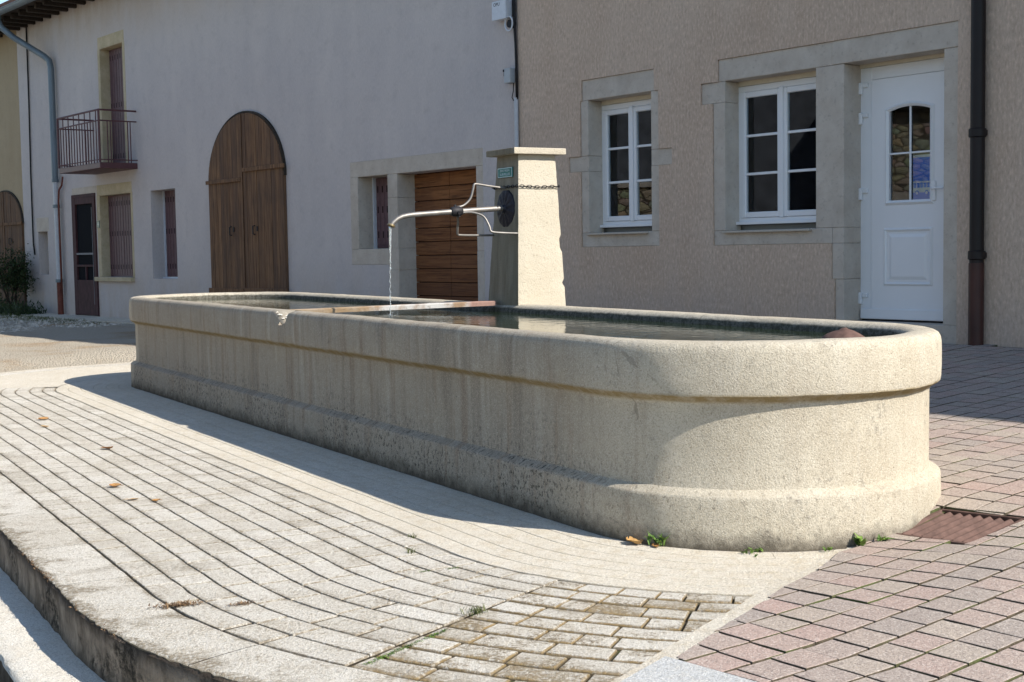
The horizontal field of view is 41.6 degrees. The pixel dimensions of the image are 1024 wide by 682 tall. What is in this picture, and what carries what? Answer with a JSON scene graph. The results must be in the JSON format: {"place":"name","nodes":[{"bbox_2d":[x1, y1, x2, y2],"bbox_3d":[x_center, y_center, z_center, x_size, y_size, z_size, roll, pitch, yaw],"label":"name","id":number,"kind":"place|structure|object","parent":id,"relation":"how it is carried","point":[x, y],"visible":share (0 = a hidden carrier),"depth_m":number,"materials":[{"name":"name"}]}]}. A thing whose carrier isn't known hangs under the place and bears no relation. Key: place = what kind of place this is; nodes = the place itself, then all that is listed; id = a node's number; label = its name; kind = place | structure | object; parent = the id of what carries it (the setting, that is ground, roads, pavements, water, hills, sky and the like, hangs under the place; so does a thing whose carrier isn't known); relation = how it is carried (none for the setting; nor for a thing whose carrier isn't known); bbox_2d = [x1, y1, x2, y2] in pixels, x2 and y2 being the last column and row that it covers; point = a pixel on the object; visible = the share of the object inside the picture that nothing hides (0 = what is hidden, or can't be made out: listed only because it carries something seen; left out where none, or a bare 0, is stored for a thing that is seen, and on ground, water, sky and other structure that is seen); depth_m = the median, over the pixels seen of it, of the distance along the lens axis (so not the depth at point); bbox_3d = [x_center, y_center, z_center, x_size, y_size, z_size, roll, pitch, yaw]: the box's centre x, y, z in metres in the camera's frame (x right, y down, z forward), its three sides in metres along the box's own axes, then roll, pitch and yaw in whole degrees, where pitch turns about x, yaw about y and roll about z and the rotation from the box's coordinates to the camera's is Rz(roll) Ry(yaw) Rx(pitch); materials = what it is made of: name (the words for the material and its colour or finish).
{"place":"outdoors","nodes":[
{"label":"outdoors","id":0,"kind":"place"},
{"bbox_2d":[0,315,122,331],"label":"gravel","id":1,"kind":"structure","parent":0,"point":[18,326],"depth_m":22.05,"materials":[{"name":"grey gravel"}]},
{"bbox_2d":[0,314,135,387],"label":"gravel yard","id":2,"kind":"structure","parent":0,"point":[48,346],"depth_m":16.68,"materials":[{"name":"beige gravel"}]},
{"bbox_2d":[0,296,46,315],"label":"ground plants","id":3,"kind":"object","parent":2,"relation":"on","point":[19,308],"visible":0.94,"depth_m":26.05,"materials":[{"name":"green plant"}]},
{"bbox_2d":[0,313,106,325],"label":"grass","id":4,"kind":"structure","parent":2,"relation":"on","point":[39,317],"depth_m":23.86,"materials":[{"name":"plant"}]},
{"bbox_2d":[4,313,134,323],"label":"concrete path","id":5,"kind":"structure","parent":0,"point":[100,319],"depth_m":23.90,"materials":[{"name":"grey concrete"}]},
{"bbox_2d":[0,241,39,310],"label":"shrub","id":6,"kind":"object","parent":5,"relation":"on","point":[18,279],"visible":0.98,"depth_m":26.45,"materials":[{"name":"green plant"}]},
{"bbox_2d":[2,485,247,664],"bbox_3d":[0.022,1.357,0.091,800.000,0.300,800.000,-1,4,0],"label":"ground","id":7,"kind":"structure","parent":0,"point":[119,577],"depth_m":5.13,"materials":[{"name":"grey stone"}]},
{"bbox_2d":[0,30,26,305],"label":"yellow house","id":8,"kind":"structure","parent":7,"relation":"on","point":[11,212],"depth_m":27.32,"materials":[{"name":"paint"}]},
{"bbox_2d":[0,190,26,305],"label":"arched door","id":9,"kind":"structure","parent":8,"relation":"in","point":[11,213],"depth_m":27.45,"materials":[{"name":"brown wood"}]},
{"bbox_2d":[0,531,235,681],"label":"steps","id":10,"kind":"structure","parent":7,"relation":"on","point":[48,633],"depth_m":4.49,"materials":[{"name":"concrete"}]},
{"bbox_2d":[0,0,519,318],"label":"farmhouse","id":11,"kind":"object","parent":7,"relation":"on","point":[217,146],"visible":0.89,"depth_m":19.34,"materials":[{"name":"paint"}]},
{"bbox_2d":[25,27,35,254],"bbox_3d":[-9.445,-3.912,26.402,0.032,4.444,0.112,-4,5,-39],"label":"telephone cable","id":12,"kind":"object","parent":11,"relation":"attached to","point":[30,145],"visible":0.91,"depth_m":26.40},
{"bbox_2d":[71,186,99,315],"bbox_3d":[-7.763,-1.632,24.590,0.086,2.335,1.160,-4,5,-39],"label":"entrance door","id":13,"kind":"structure","parent":11,"relation":"in","point":[83,199],"depth_m":24.58,"materials":[{"name":"paint"}]},
{"bbox_2d":[97,30,127,162],"bbox_3d":[-6.828,-4.170,23.339,0.204,2.255,1.165,-4,5,-39],"label":"balcony door","id":14,"kind":"structure","parent":11,"relation":"in","point":[110,47],"depth_m":23.60,"materials":[{"name":"stone"}]},
{"bbox_2d":[94,181,134,281],"bbox_3d":[-6.894,-1.895,23.554,0.250,1.700,1.620,-4,5,-39],"label":"shuttered window","id":15,"kind":"structure","parent":11,"relation":"in","point":[114,206],"depth_m":23.77,"materials":[{"name":"stone"}]},
{"bbox_2d":[150,187,177,278],"bbox_3d":[-5.569,-1.753,22.052,0.272,1.465,0.950,-4,5,-39],"label":"shuttered window","id":16,"kind":"structure","parent":11,"relation":"in","point":[163,201],"depth_m":22.37,"materials":[{"name":"white plastic"}]},
{"bbox_2d":[205,111,288,292],"bbox_3d":[-3.898,-1.953,19.682,0.093,2.787,2.375,-4,5,-39],"label":"arched door","id":17,"kind":"structure","parent":11,"relation":"in","point":[246,181],"depth_m":19.60,"materials":[{"name":"brown wood"}]},
{"bbox_2d":[350,159,392,264],"bbox_3d":[-1.706,-1.647,17.313,0.316,1.320,0.864,-4,5,-39],"label":"shuttered window","id":18,"kind":"structure","parent":11,"relation":"in","point":[368,179],"depth_m":17.45,"materials":[{"name":"stone"}]},
{"bbox_2d":[387,148,484,300],"bbox_3d":[-0.808,-1.140,16.257,0.325,2.221,1.946,-4,5,-39],"label":"garage door","id":19,"kind":"structure","parent":11,"relation":"in","point":[429,260],"depth_m":16.49,"materials":[{"name":"wood"}]},
{"bbox_2d":[492,0,512,21],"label":"junction box","id":20,"kind":"object","parent":11,"relation":"attached to","point":[501,10],"visible":1,"depth_m":14.76,"materials":[{"name":"white plastic"}]},
{"bbox_2d":[503,68,514,83],"bbox_3d":[-0.033,-2.914,14.817,0.095,0.160,0.130,-4,5,-39],"label":"meter box","id":21,"kind":"object","parent":11,"relation":"attached to","point":[509,75],"visible":1,"depth_m":14.77,"materials":[{"name":"grey plastic"}]},
{"bbox_2d":[504,16,513,31],"bbox_3d":[-0.011,-3.471,14.746,0.079,0.174,0.146,-4,5,-39],"label":"cable reel","id":22,"kind":"object","parent":11,"relation":"attached to","point":[510,23],"visible":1,"depth_m":14.72,"materials":[{"name":"white plastic"}]},
{"bbox_2d":[517,0,1023,347],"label":"village house","id":23,"kind":"structure","parent":7,"relation":"on","point":[745,157],"depth_m":12.03,"materials":[{"name":"beige paint"}]},
{"bbox_2d":[512,0,517,100],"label":"power cable","id":24,"kind":"object","parent":23,"relation":"attached to","point":[515,40],"visible":1,"depth_m":14.72,"materials":[{"name":"grey plastic"}]},
{"bbox_2d":[514,97,518,146],"bbox_3d":[0.066,-1.410,14.854,0.048,2.520,0.047,3,5,45],"label":"conduit","id":25,"kind":"object","parent":23,"relation":"attached to","point":[516,118],"visible":0.34,"depth_m":14.77,"materials":[{"name":"plastic"}]},
{"bbox_2d":[570,69,671,246],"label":"window","id":26,"kind":"structure","parent":23,"relation":"in","point":[619,113],"depth_m":13.80,"materials":[{"name":"white plastic"}]},
{"bbox_2d":[702,42,939,322],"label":"window","id":27,"kind":"structure","parent":23,"relation":"in","point":[765,130],"depth_m":12.21,"materials":[{"name":"white plastic"}]},
{"bbox_2d":[816,21,957,343],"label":"front door","id":28,"kind":"structure","parent":23,"relation":"in","point":[901,254],"depth_m":11.32,"materials":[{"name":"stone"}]},
{"bbox_2d":[913,154,929,199],"bbox_3d":[3.384,-1.350,11.111,0.006,0.370,0.183,-4,5,-38],"label":"bus poster","id":29,"kind":"object","parent":28,"relation":"attached to","point":[921,176],"visible":1,"depth_m":11.12,"materials":[{"name":"blue paper"}]},
{"bbox_2d":[0,362,751,666],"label":"platform","id":30,"kind":"structure","parent":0,"point":[55,378],"depth_m":12.63,"materials":[{"name":"concrete"}]},
{"bbox_2d":[0,363,422,681],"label":"kerb","id":31,"kind":"structure","parent":30,"relation":"on","point":[119,605],"depth_m":4.34,"materials":[{"name":"grey concrete"}]},
{"bbox_2d":[21,553,121,637],"bbox_3d":[-1.920,0.826,5.390,0.269,0.027,4.766,-3,5,-34],"label":"edge moss","id":32,"kind":"object","parent":31,"relation":"on","point":[32,561],"visible":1,"depth_m":4.90,"materials":[{"name":"plant"}]},
{"bbox_2d":[0,387,557,665],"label":"paving setts","id":33,"kind":"structure","parent":30,"relation":"on","point":[273,551],"depth_m":5.37,"materials":[{"name":"grey stone"}]},
{"bbox_2d":[109,483,122,486],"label":"fallen leaf","id":34,"kind":"object","parent":33,"relation":"on","point":[115,484],"visible":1,"depth_m":6.76,"materials":[{"name":"brown plant"}]},
{"bbox_2d":[147,600,202,608],"bbox_3d":[-1.109,0.863,4.430,0.224,0.024,0.070,-2,4,-19],"label":"moss clump","id":35,"kind":"object","parent":33,"relation":"on","point":[184,603],"visible":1,"depth_m":4.43,"materials":[{"name":"brown plant"}]},
{"bbox_2d":[226,599,260,605],"bbox_3d":[-0.882,0.860,4.436,0.126,0.019,0.054,-2,4,-20],"label":"moss clump","id":36,"kind":"object","parent":33,"relation":"on","point":[240,603],"visible":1,"depth_m":4.43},
{"bbox_2d":[363,542,994,665],"bbox_3d":[2.073,0.844,3.163,3.156,0.137,5.653,-4,5,-38],"label":"joint moss","id":37,"kind":"object","parent":33,"relation":"on","point":[383,656],"visible":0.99,"depth_m":3.94,"materials":[{"name":"green plant"}]},
{"bbox_2d":[56,375,843,595],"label":"apron setts","id":38,"kind":"structure","parent":30,"relation":"on","point":[472,527],"depth_m":5.83,"materials":[{"name":"concrete"}]},
{"bbox_2d":[626,536,642,543],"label":"fallen leaf","id":39,"kind":"object","parent":38,"relation":"on","point":[634,540],"visible":1,"depth_m":5.27,"materials":[{"name":"plant"}]},
{"bbox_2d":[645,530,668,545],"bbox_3d":[0.568,0.763,5.207,0.074,0.062,0.107,-3,4,-30],"label":"weed","id":40,"kind":"object","parent":38,"relation":"on","point":[659,540],"visible":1,"depth_m":5.21,"materials":[{"name":"green plant"}]},
{"bbox_2d":[741,548,763,556],"bbox_3d":[0.905,0.785,5.070,0.088,0.024,0.149,1,4,21],"label":"weed","id":41,"kind":"object","parent":38,"relation":"on","point":[752,551],"visible":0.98,"depth_m":5.06,"materials":[{"name":"green plant"}]},
{"bbox_2d":[821,546,835,551],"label":"weed","id":42,"kind":"object","parent":38,"relation":"on","point":[830,548],"visible":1,"depth_m":5.08,"materials":[{"name":"green plant"}]},
{"bbox_2d":[129,147,941,551],"bbox_3d":[-0.701,-0.288,9.082,1.889,1.984,8.968,-3,4,-30],"label":"fountain","id":43,"kind":"object","parent":30,"relation":"on","point":[801,445],"visible":0.91,"depth_m":5.73,"materials":[{"name":"stone"}]},
{"bbox_2d":[287,300,495,312],"bbox_3d":[-0.830,-0.224,9.030,1.445,0.032,0.115,-3,4,-4],"label":"plank","id":44,"kind":"object","parent":43,"relation":"on","point":[407,306],"visible":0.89,"depth_m":8.98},
{"bbox_2d":[389,227,397,315],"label":"falling water","id":45,"kind":"structure","parent":43,"relation":"attached to","point":[390,238],"depth_m":8.63,"materials":[{"name":"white liquid"}]},
{"bbox_2d":[492,184,559,189],"bbox_3d":[0.095,-1.038,9.119,0.350,0.027,0.363,-3,4,-30],"label":"chain","id":46,"kind":"object","parent":43,"relation":"attached to","point":[507,186],"visible":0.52,"depth_m":8.97,"materials":[{"name":"metal"}]},
{"bbox_2d":[182,298,876,340],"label":"water","id":47,"kind":"structure","parent":43,"relation":"in","point":[622,328],"depth_m":7.49,"materials":[{"name":"green liquid"}]},
{"bbox_2d":[822,327,864,337],"bbox_3d":[1.474,-0.001,5.990,0.207,0.118,0.207,-1,4,0],"label":"overflow cover","id":48,"kind":"object","parent":47,"relation":"in","point":[845,332],"visible":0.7,"depth_m":5.94,"materials":[{"name":"metal"}]},
{"bbox_2d":[350,597,733,681],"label":"mossy bedding","id":49,"kind":"object","parent":30,"relation":"on","point":[686,621],"visible":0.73,"depth_m":3.98,"materials":[{"name":"plant"}]},
{"bbox_2d":[352,581,749,681],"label":"worn setts","id":50,"kind":"structure","parent":49,"relation":"on","point":[514,627],"depth_m":4.01,"materials":[{"name":"grey stone"}]},
{"bbox_2d":[460,604,489,615],"bbox_3d":[-0.119,0.855,4.299,0.104,0.030,0.100,-1,4,0],"label":"grass tuft","id":51,"kind":"object","parent":50,"relation":"on","point":[477,611],"visible":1,"depth_m":4.30,"materials":[{"name":"plant"}]},
{"bbox_2d":[621,656,755,681],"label":"white paving slab","id":52,"kind":"structure","parent":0,"point":[666,669],"depth_m":3.61,"materials":[{"name":"stone"}]},
{"bbox_2d":[676,344,1023,681],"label":"paver pavement","id":53,"kind":"structure","parent":0,"point":[825,622],"depth_m":4.32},
{"bbox_2d":[853,533,866,545],"bbox_3d":[1.320,0.755,5.106,0.073,0.056,0.062,2,5,40],"label":"weed","id":54,"kind":"object","parent":53,"relation":"on","point":[860,541],"visible":1,"depth_m":5.11,"materials":[{"name":"green plant"}]},
{"bbox_2d":[877,534,894,540],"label":"weed","id":55,"kind":"object","parent":53,"relation":"on","point":[879,538],"visible":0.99,"depth_m":5.14,"materials":[{"name":"green plant"}]},
{"bbox_2d":[896,509,1023,544],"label":"drain grate","id":56,"kind":"object","parent":53,"relation":"in","point":[958,527],"visible":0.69,"depth_m":5.19,"materials":[{"name":"metal"}]},
{"bbox_2d":[916,344,1015,526],"bbox_3d":[0.512,0.418,8.238,7.703,0.359,15.400,-4,5,-38],"label":"paver bedding","id":57,"kind":"object","parent":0,"point":[943,511],"visible":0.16,"depth_m":5.39,"materials":[{"name":"sand"}]},
{"bbox_2d":[612,546,857,681],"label":"kerb strip","id":58,"kind":"object","parent":57,"relation":"on","point":[686,643],"visible":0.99,"depth_m":4.13,"materials":[{"name":"concrete"}]}
]}

